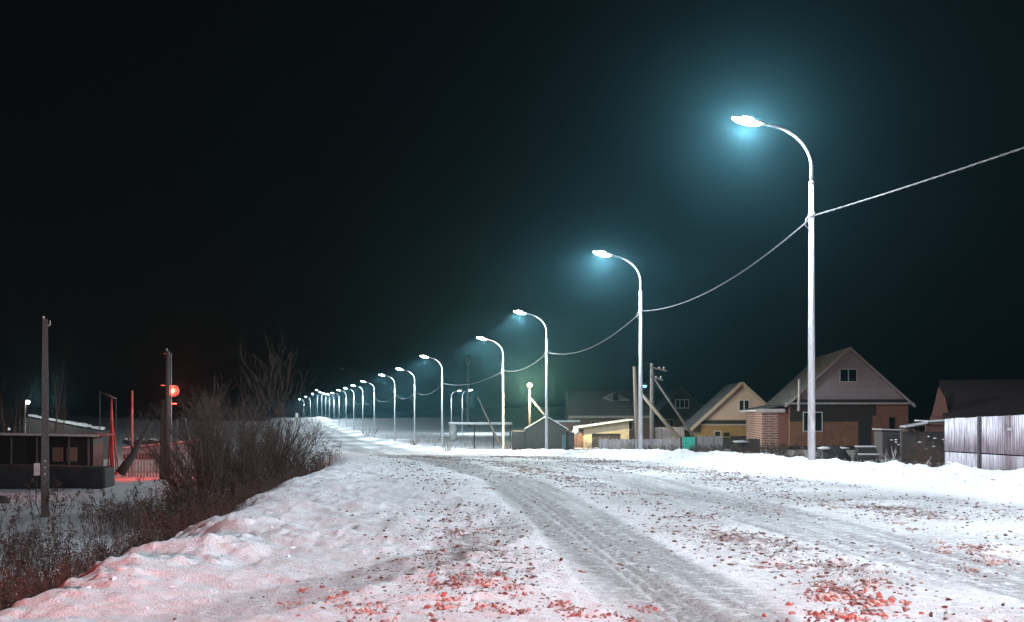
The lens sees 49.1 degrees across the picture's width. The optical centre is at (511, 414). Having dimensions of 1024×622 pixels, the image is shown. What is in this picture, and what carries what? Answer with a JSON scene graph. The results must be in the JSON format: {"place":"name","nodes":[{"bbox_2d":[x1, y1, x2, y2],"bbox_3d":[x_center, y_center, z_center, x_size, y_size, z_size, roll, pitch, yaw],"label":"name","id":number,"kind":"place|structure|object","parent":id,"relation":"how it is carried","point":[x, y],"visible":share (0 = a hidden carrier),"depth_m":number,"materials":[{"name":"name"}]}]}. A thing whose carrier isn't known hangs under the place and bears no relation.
{"place":"outdoors","nodes":[
{"label":"outdoors","id":0,"kind":"place"},
{"bbox_2d":[0,405,1023,621],"bbox_3d":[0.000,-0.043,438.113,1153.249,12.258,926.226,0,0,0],"label":"ground","id":1,"kind":"structure","parent":0,"point":[192,568],"depth_m":24.09,"materials":[{"name":"white snow"}]},
{"bbox_2d":[0,495,9,503],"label":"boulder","id":2,"kind":"object","parent":1,"relation":"on","point":[2,501],"visible":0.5,"depth_m":45.82,"materials":[{"name":"grey stone"}]},
{"bbox_2d":[0,375,41,432],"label":"bare tree","id":3,"kind":"object","parent":1,"relation":"on","point":[4,426],"visible":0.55,"depth_m":66.18,"materials":[{"name":"brown plant"}]},
{"bbox_2d":[24,400,29,432],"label":"barn lamp","id":4,"kind":"object","parent":1,"relation":"on","point":[25,403],"visible":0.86,"depth_m":87.95,"materials":[{"name":"metal"}]},
{"bbox_2d":[34,316,50,516],"bbox_3d":[-16.541,0.279,39.451,0.544,7.484,0.300,0,0,-20],"label":"utility pole","id":5,"kind":"object","parent":1,"relation":"on","point":[45,447],"visible":0.98,"depth_m":39.40,"materials":[{"name":"concrete"}]},
{"bbox_2d":[37,340,70,432],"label":"bare tree","id":6,"kind":"object","parent":1,"relation":"on","point":[57,416],"visible":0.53,"depth_m":70.19,"materials":[{"name":"brown plant"}]},
{"bbox_2d":[0,433,114,465],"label":"building","id":7,"kind":"structure","parent":1,"relation":"on","point":[84,449],"depth_m":58.40,"materials":[{"name":"grey wood"}]},
{"bbox_2d":[0,464,114,487],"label":"low wall","id":8,"kind":"structure","parent":1,"relation":"on","point":[19,475],"depth_m":53.80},
{"bbox_2d":[23,414,109,458],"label":"barn","id":9,"kind":"structure","parent":1,"relation":"on","point":[34,423],"depth_m":92.22,"materials":[{"name":"grey wood"}]},
{"bbox_2d":[0,475,202,556],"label":"tall weeds","id":10,"kind":"object","parent":1,"relation":"on","point":[17,511],"visible":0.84,"depth_m":31.99,"materials":[{"name":"brown plant"}]},
{"bbox_2d":[99,391,116,471],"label":"pipe gantry","id":11,"kind":"object","parent":1,"relation":"on","point":[115,418],"visible":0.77,"depth_m":70.60,"materials":[{"name":"metal"}]},
{"bbox_2d":[107,398,119,474],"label":"red mast","id":12,"kind":"object","parent":1,"relation":"on","point":[111,449],"visible":0.63,"depth_m":65.92,"materials":[{"name":"metal"}]},
{"bbox_2d":[131,391,133,476],"bbox_3d":[-21.366,1.191,63.000,0.148,5.046,0.148,0,0,0],"label":"thin post","id":13,"kind":"object","parent":1,"relation":"on","point":[132,420],"visible":0.6,"depth_m":62.95,"materials":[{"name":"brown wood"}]},
{"bbox_2d":[116,423,152,475],"bbox_3d":[-19.550,1.815,57.999,1.868,2.768,0.512,0,0,0],"label":"leaning tree","id":14,"kind":"object","parent":1,"relation":"on","point":[124,467],"visible":0.83,"depth_m":57.87,"materials":[{"name":"brown wood"}]},
{"bbox_2d":[122,444,159,476],"bbox_3d":[-20.609,2.620,62.510,2.280,2.045,0.110,0,0,0],"label":"picket fence","id":15,"kind":"object","parent":1,"relation":"on","point":[137,471],"visible":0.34,"depth_m":62.49,"materials":[{"name":"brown wood"}]},
{"bbox_2d":[122,438,159,459],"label":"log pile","id":16,"kind":"object","parent":1,"relation":"on","point":[125,441],"visible":0.4,"depth_m":75.51,"materials":[{"name":"brown wood"}]},
{"bbox_2d":[159,348,171,479],"bbox_3d":[-18.597,0.133,60.053,0.655,7.334,0.344,0,0,17],"label":"utility pole","id":17,"kind":"object","parent":1,"relation":"on","point":[165,403],"visible":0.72,"depth_m":59.94,"materials":[{"name":"concrete"}]},
{"bbox_2d":[160,384,178,403],"bbox_3d":[-18.738,-1.096,60.879,0.583,1.090,1.491,0,0,28],"label":"red lamp","id":18,"kind":"object","parent":17,"relation":"attached to","point":[176,388],"visible":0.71,"depth_m":61.13,"materials":[{"name":"glass"}]},
{"bbox_2d":[0,462,331,610],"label":"weeds","id":19,"kind":"object","parent":1,"relation":"on","point":[152,522],"visible":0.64,"depth_m":22.33,"materials":[{"name":"brown plant"}]},
{"bbox_2d":[177,420,190,482],"bbox_3d":[-15.228,1.946,52.000,0.693,3.510,0.068,0,0,0],"label":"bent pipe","id":20,"kind":"object","parent":1,"relation":"on","point":[177,437],"visible":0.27,"depth_m":51.98,"materials":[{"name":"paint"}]},
{"bbox_2d":[170,440,200,475],"bbox_3d":[-18.232,2.517,63.010,2.055,2.316,0.110,0,0,0],"label":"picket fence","id":21,"kind":"object","parent":1,"relation":"on","point":[179,454],"visible":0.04,"depth_m":62.99,"materials":[{"name":"brown wood"}]},
{"bbox_2d":[161,468,232,524],"bbox_3d":[-10.254,2.693,36.063,2.012,2.047,2.262,0,0,39],"label":"bush","id":22,"kind":"object","parent":1,"relation":"on","point":[190,496],"visible":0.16,"depth_m":35.76,"materials":[{"name":"brown plant"}]},
{"bbox_2d":[124,375,294,511],"bbox_3d":[-10.199,1.141,37.883,5.255,5.172,4.675,0,0,0],"label":"willow bush","id":23,"kind":"object","parent":1,"relation":"on","point":[207,464],"visible":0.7,"depth_m":37.52,"materials":[{"name":"brown plant"}]},
{"bbox_2d":[77,440,341,531],"bbox_3d":[-10.625,2.245,41.974,8.125,2.845,16.744,0,0,-7],"label":"brushwood","id":24,"kind":"object","parent":1,"relation":"on","point":[310,463],"visible":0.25,"depth_m":37.56,"materials":[{"name":"brown plant"}]},
{"bbox_2d":[61,456,408,620],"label":"shoulder lumps","id":25,"kind":"object","parent":1,"relation":"on","point":[114,577],"visible":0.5,"depth_m":11.62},
{"bbox_2d":[137,362,337,502],"bbox_3d":[-10.293,0.812,40.796,7.398,5.838,6.489,0,0,0],"label":"willow bush","id":26,"kind":"object","parent":1,"relation":"on","point":[284,450],"visible":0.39,"depth_m":40.40,"materials":[{"name":"brown plant"}]},
{"bbox_2d":[238,461,290,497],"bbox_3d":[-7.664,2.363,36.870,3.001,1.875,1.901,0,0,0],"label":"bush","id":27,"kind":"object","parent":1,"relation":"on","point":[258,479],"visible":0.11,"depth_m":36.65,"materials":[{"name":"brown plant"}]},
{"bbox_2d":[227,331,313,469],"bbox_3d":[-9.258,0.174,42.903,2.588,6.978,3.387,0,0,-42],"label":"willow bush","id":28,"kind":"object","parent":1,"relation":"on","point":[268,403],"visible":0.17,"depth_m":42.85,"materials":[{"name":"brown plant"}]},
{"bbox_2d":[338,390,346,427],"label":"street lamp","id":29,"kind":"object","parent":1,"relation":"on","point":[346,410],"visible":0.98,"depth_m":261.95,"materials":[{"name":"metal"}]},
{"bbox_2d":[351,385,362,433],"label":"street lamp","id":30,"kind":"object","parent":1,"relation":"on","point":[362,409],"visible":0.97,"depth_m":206.94,"materials":[{"name":"metal"}]},
{"bbox_2d":[361,381,374,437],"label":"street lamp","id":31,"kind":"object","parent":1,"relation":"on","point":[374,408],"visible":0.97,"depth_m":176.92,"materials":[{"name":"metal"}]},
{"bbox_2d":[379,374,395,441],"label":"street lamp","id":32,"kind":"object","parent":1,"relation":"on","point":[394,411],"visible":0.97,"depth_m":150.94,"materials":[{"name":"metal"}]},
{"bbox_2d":[396,368,415,444],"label":"street lamp","id":33,"kind":"object","parent":1,"relation":"on","point":[414,407],"visible":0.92,"depth_m":128.92,"materials":[{"name":"metal"}]},
{"bbox_2d":[420,355,442,447],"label":"street lamp","id":34,"kind":"object","parent":1,"relation":"on","point":[424,356],"visible":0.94,"depth_m":107.93,"materials":[{"name":"metal"}]},
{"bbox_2d":[442,442,454,450],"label":"field shrub","id":35,"kind":"object","parent":1,"relation":"on","point":[448,448],"visible":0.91,"depth_m":101.00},
{"bbox_2d":[451,390,460,421],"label":"street lamp","id":36,"kind":"object","parent":1,"relation":"on","point":[451,405],"visible":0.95,"depth_m":244.96,"materials":[{"name":"metal"}]},
{"bbox_2d":[465,355,470,426],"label":"mast","id":37,"kind":"object","parent":1,"relation":"on","point":[468,360],"visible":0.87,"depth_m":299.67,"materials":[{"name":"metal"}]},
{"bbox_2d":[449,422,511,448],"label":"overhead pipe","id":38,"kind":"object","parent":1,"relation":"on","point":[452,431],"visible":0.95,"depth_m":118.04,"materials":[{"name":"metal"}]},
{"bbox_2d":[478,397,500,445],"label":"leaning strut","id":39,"kind":"object","parent":1,"relation":"on","point":[495,435],"visible":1,"depth_m":95.52,"materials":[{"name":"grey wood"}]},
{"bbox_2d":[477,336,503,449],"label":"street lamp","id":40,"kind":"object","parent":1,"relation":"on","point":[483,338],"visible":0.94,"depth_m":89.62,"materials":[{"name":"metal"}]},
{"bbox_2d":[514,310,547,448],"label":"street lamp","id":41,"kind":"object","parent":1,"relation":"on","point":[546,387],"visible":0.94,"depth_m":72.33,"materials":[{"name":"metal"}]},
{"bbox_2d":[527,383,544,425],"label":"yard lamp","id":42,"kind":"object","parent":1,"relation":"on","point":[529,385],"visible":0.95,"depth_m":87.96,"materials":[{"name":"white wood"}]},
{"bbox_2d":[512,417,573,449],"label":"dark shed","id":43,"kind":"structure","parent":1,"relation":"on","point":[532,436],"depth_m":84.10,"materials":[{"name":"grey wood"}]},
{"bbox_2d":[562,435,565,449],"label":"door","id":44,"kind":"structure","parent":43,"relation":"in","point":[563,436],"depth_m":84.02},
{"bbox_2d":[554,420,579,431],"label":"roof","id":45,"kind":"structure","parent":1,"relation":"on","point":[569,424],"depth_m":122.00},
{"bbox_2d":[572,428,579,445],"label":"lamp","id":46,"kind":"object","parent":1,"relation":"on","point":[576,431],"visible":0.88,"depth_m":89.32,"materials":[{"name":"white glass"}]},
{"bbox_2d":[380,433,819,448],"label":"dry grass","id":47,"kind":"structure","parent":1,"relation":"on","point":[465,443],"depth_m":131.73,"materials":[{"name":"brown plant"}]},
{"bbox_2d":[573,419,632,447],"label":"garage","id":48,"kind":"structure","parent":1,"relation":"on","point":[616,429],"depth_m":91.00,"materials":[{"name":"beige paint"}]},
{"bbox_2d":[592,434,620,446],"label":"door","id":49,"kind":"structure","parent":48,"relation":"in","point":[603,436],"depth_m":91.25,"materials":[{"name":"brown wood"}]},
{"bbox_2d":[565,390,649,440],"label":"brown house","id":50,"kind":"structure","parent":1,"relation":"on","point":[584,407],"depth_m":128.93,"materials":[{"name":"brick"}]},
{"bbox_2d":[629,421,632,429],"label":"window","id":51,"kind":"structure","parent":50,"relation":"in","point":[630,423],"depth_m":128.28,"materials":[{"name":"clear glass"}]},
{"bbox_2d":[593,250,642,449],"bbox_3d":[4.751,-2.351,50.156,2.281,9.961,0.563,0,0,-8],"label":"street lamp","id":52,"kind":"object","parent":1,"relation":"on","point":[640,420],"visible":0.93,"depth_m":50.23,"materials":[{"name":"metal"}]},
{"bbox_2d":[633,366,638,438],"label":"utility pole","id":53,"kind":"object","parent":1,"relation":"on","point":[636,413],"visible":0.71,"depth_m":69.89,"materials":[{"name":"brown wood"}]},
{"bbox_2d":[598,439,679,450],"bbox_3d":[7.054,2.030,62.078,4.692,1.376,0.202,0,0,-12],"label":"board fence","id":54,"kind":"object","parent":1,"relation":"on","point":[666,442],"visible":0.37,"depth_m":61.96,"materials":[{"name":"grey wood"}]},
{"bbox_2d":[643,362,694,442],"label":"utility pole","id":55,"kind":"object","parent":1,"relation":"on","point":[650,403],"visible":0.9,"depth_m":71.88,"materials":[{"name":"grey wood"}]},
{"bbox_2d":[655,427,683,445],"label":"plank fence","id":56,"kind":"object","parent":1,"relation":"on","point":[666,433],"visible":0.45,"depth_m":91.99,"materials":[{"name":"grey wood"}]},
{"bbox_2d":[654,387,701,438],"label":"dark house","id":57,"kind":"structure","parent":1,"relation":"on","point":[685,404],"depth_m":140.10,"materials":[{"name":"grey wood"}]},
{"bbox_2d":[666,419,673,426],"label":"window","id":58,"kind":"structure","parent":57,"relation":"in","point":[671,421],"depth_m":140.03,"materials":[{"name":"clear glass"}]},
{"bbox_2d":[675,399,688,408],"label":"window","id":59,"kind":"structure","parent":57,"relation":"in","point":[679,403],"depth_m":140.03,"materials":[{"name":"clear glass"}]},
{"bbox_2d":[680,436,696,449],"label":"green gate","id":60,"kind":"structure","parent":1,"relation":"on","point":[691,441],"depth_m":62.98,"materials":[{"name":"metal"}]},
{"bbox_2d":[697,435,722,451],"bbox_3d":[11.241,1.962,64.086,2.022,1.499,0.202,0,0,-31],"label":"board fence","id":61,"kind":"object","parent":1,"relation":"on","point":[709,440],"visible":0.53,"depth_m":64.06,"materials":[{"name":"grey wood"}]},
{"bbox_2d":[681,382,765,439],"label":"cream house","id":62,"kind":"structure","parent":1,"relation":"on","point":[719,413],"depth_m":103.77,"materials":[{"name":"beige paint"}]},
{"bbox_2d":[714,430,721,435],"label":"window","id":63,"kind":"structure","parent":62,"relation":"in","point":[716,432],"depth_m":103.91,"materials":[{"name":"white glass"}]},
{"bbox_2d":[723,432,730,436],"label":"window","id":64,"kind":"structure","parent":62,"relation":"in","point":[724,433],"depth_m":103.86,"materials":[{"name":"black glass"}]},
{"bbox_2d":[738,400,749,410],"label":"window","id":65,"kind":"structure","parent":62,"relation":"in","point":[742,404],"depth_m":103.58,"materials":[{"name":"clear glass"}]},
{"bbox_2d":[730,440,750,451],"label":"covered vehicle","id":66,"kind":"object","parent":1,"relation":"on","point":[739,442],"visible":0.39,"depth_m":69.60,"materials":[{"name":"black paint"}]},
{"bbox_2d":[723,439,759,450],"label":"plank fence","id":67,"kind":"object","parent":1,"relation":"on","point":[754,442],"visible":0.38,"depth_m":81.99,"materials":[{"name":"grey wood"}]},
{"bbox_2d":[522,448,1023,496],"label":"bank lumps","id":68,"kind":"object","parent":1,"relation":"on","point":[1012,475],"visible":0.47,"depth_m":30.86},
{"bbox_2d":[732,115,814,460],"bbox_3d":[7.067,-3.089,30.263,2.281,9.961,0.563,0,0,-2],"label":"street lamp","id":69,"kind":"object","parent":1,"relation":"on","point":[745,120],"visible":0.96,"depth_m":30.23,"materials":[{"name":"metal"}]},
{"bbox_2d":[312,147,1023,405],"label":"overhead cable","id":70,"kind":"object","parent":69,"relation":"attached to","point":[1004,154],"visible":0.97,"depth_m":30.69,"materials":[{"name":"rubber"}]},
{"bbox_2d":[767,441,789,454],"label":"garden bush","id":71,"kind":"object","parent":1,"relation":"on","point":[779,448],"visible":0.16,"depth_m":69.88,"materials":[{"name":"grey plant"}]},
{"bbox_2d":[740,347,915,449],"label":"brick house","id":72,"kind":"structure","parent":1,"relation":"on","point":[858,397],"depth_m":86.67,"materials":[{"name":"brown brick"}]},
{"bbox_2d":[803,412,822,431],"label":"window","id":73,"kind":"structure","parent":72,"relation":"in","point":[818,415],"depth_m":86.76,"materials":[{"name":"black glass"}]},
{"bbox_2d":[839,369,856,381],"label":"window","id":74,"kind":"structure","parent":72,"relation":"in","point":[845,375],"depth_m":86.59,"materials":[{"name":"black glass"}]},
{"bbox_2d":[858,416,870,445],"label":"door","id":75,"kind":"structure","parent":72,"relation":"in","point":[864,422],"depth_m":86.44,"materials":[{"name":"black paint"}]},
{"bbox_2d":[889,417,894,428],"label":"window","id":76,"kind":"structure","parent":72,"relation":"in","point":[891,419],"depth_m":86.23,"materials":[{"name":"black glass"}]},
{"bbox_2d":[815,445,850,461],"bbox_3d":[12.892,2.040,45.002,1.436,1.615,1.196,0,0,0],"label":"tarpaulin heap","id":77,"kind":"object","parent":1,"relation":"on","point":[832,451],"visible":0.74,"depth_m":44.66,"materials":[{"name":"grey fabric"}]},
{"bbox_2d":[854,446,876,459],"bbox_3d":[18.936,2.055,60.000,1.078,0.752,0.600,0,0,0],"label":"bench","id":78,"kind":"object","parent":1,"relation":"on","point":[864,449],"visible":0.74,"depth_m":59.70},
{"bbox_2d":[857,453,879,461],"bbox_3d":[16.551,2.207,52.000,0.840,0.771,0.600,0,0,0],"label":"garden table","id":79,"kind":"object","parent":1,"relation":"on","point":[867,454],"visible":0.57,"depth_m":51.73,"materials":[{"name":"grey wood"}]},
{"bbox_2d":[872,449,899,461],"bbox_3d":[12.141,1.799,35.979,0.930,1.540,0.859,0,0,0],"label":"frosted shrub","id":80,"kind":"object","parent":1,"relation":"on","point":[890,458],"visible":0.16,"depth_m":35.80,"materials":[{"name":"plant"}]},
{"bbox_2d":[872,428,902,458],"bbox_3d":[21.080,1.631,62.700,1.321,1.664,1.650,0,0,0],"label":"garden cabin","id":81,"kind":"object","parent":1,"relation":"on","point":[882,437],"visible":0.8,"depth_m":62.00,"materials":[{"name":"grey wood"}]},
{"bbox_2d":[887,435,897,456],"bbox_3d":[21.080,1.760,61.983,0.600,1.206,0.025,0,0,0],"label":"door","id":82,"kind":"structure","parent":81,"relation":"in","point":[889,443],"depth_m":61.97,"materials":[{"name":"grey wood"}]},
{"bbox_2d":[900,429,915,459],"bbox_3d":[20.515,1.594,58.007,0.810,1.632,0.054,0,0,0],"label":"pergola","id":83,"kind":"object","parent":1,"relation":"on","point":[900,439],"visible":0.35,"depth_m":57.98,"materials":[{"name":"brown wood"}]},
{"bbox_2d":[875,428,942,465],"bbox_3d":[15.700,1.650,43.936,2.325,2.232,2.164,0,0,0],"label":"garden bush","id":84,"kind":"object","parent":1,"relation":"on","point":[935,445],"visible":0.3,"depth_m":43.84,"materials":[{"name":"grey plant"}]},
{"bbox_2d":[896,429,944,466],"bbox_3d":[15.775,1.600,42.055,1.984,2.354,2.193,0,0,-38],"label":"garden bush","id":85,"kind":"object","parent":1,"relation":"on","point":[925,458],"visible":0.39,"depth_m":41.89,"materials":[{"name":"grey plant"}]},
{"bbox_2d":[900,419,945,462],"bbox_3d":[20.715,1.345,56.250,2.401,2.183,1.300,0,0,0],"label":"lean to","id":86,"kind":"object","parent":1,"relation":"on","point":[931,430],"visible":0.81,"depth_m":56.62,"materials":[{"name":"grey wood"}]},
{"bbox_2d":[930,379,1023,451],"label":"dark roofed house","id":87,"kind":"structure","parent":1,"relation":"on","point":[975,398],"depth_m":72.11,"materials":[{"name":"metal"}]},
{"bbox_2d":[945,415,1023,470],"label":"sheet fence","id":88,"kind":"object","parent":1,"relation":"on","point":[990,442],"visible":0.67,"depth_m":31.48,"materials":[{"name":"metal"}]},
{"bbox_2d":[0,0,1023,416],"label":"sky","id":89,"kind":"structure","parent":0,"point":[380,185],"materials":[{"name":"black"}]},
{"bbox_2d":[167,417,1023,621],"bbox_3d":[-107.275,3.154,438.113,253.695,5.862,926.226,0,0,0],"label":"road","id":90,"kind":"structure","parent":0,"point":[669,583],"depth_m":12.66,"materials":[{"name":"white snow"}]},
{"bbox_2d":[173,455,1023,621],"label":"dirt clods","id":91,"kind":"object","parent":90,"relation":"on","point":[664,516],"visible":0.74,"depth_m":16.29,"materials":[{"name":"brown soil"}]},
{"bbox_2d":[227,460,1023,621],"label":"snow lumps","id":92,"kind":"object","parent":90,"relation":"on","point":[869,602],"visible":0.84,"depth_m":9.19,"materials":[{"name":"white snow"}]},
{"bbox_2d":[299,459,1023,620],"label":"snow crumbs","id":93,"kind":"object","parent":90,"relation":"on","point":[759,544],"visible":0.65,"depth_m":14.83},
{"bbox_2d":[572,440,943,466],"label":"verge grass","id":94,"kind":"structure","parent":0,"point":[747,449],"depth_m":55.08,"materials":[{"name":"brown plant"}]}
]}

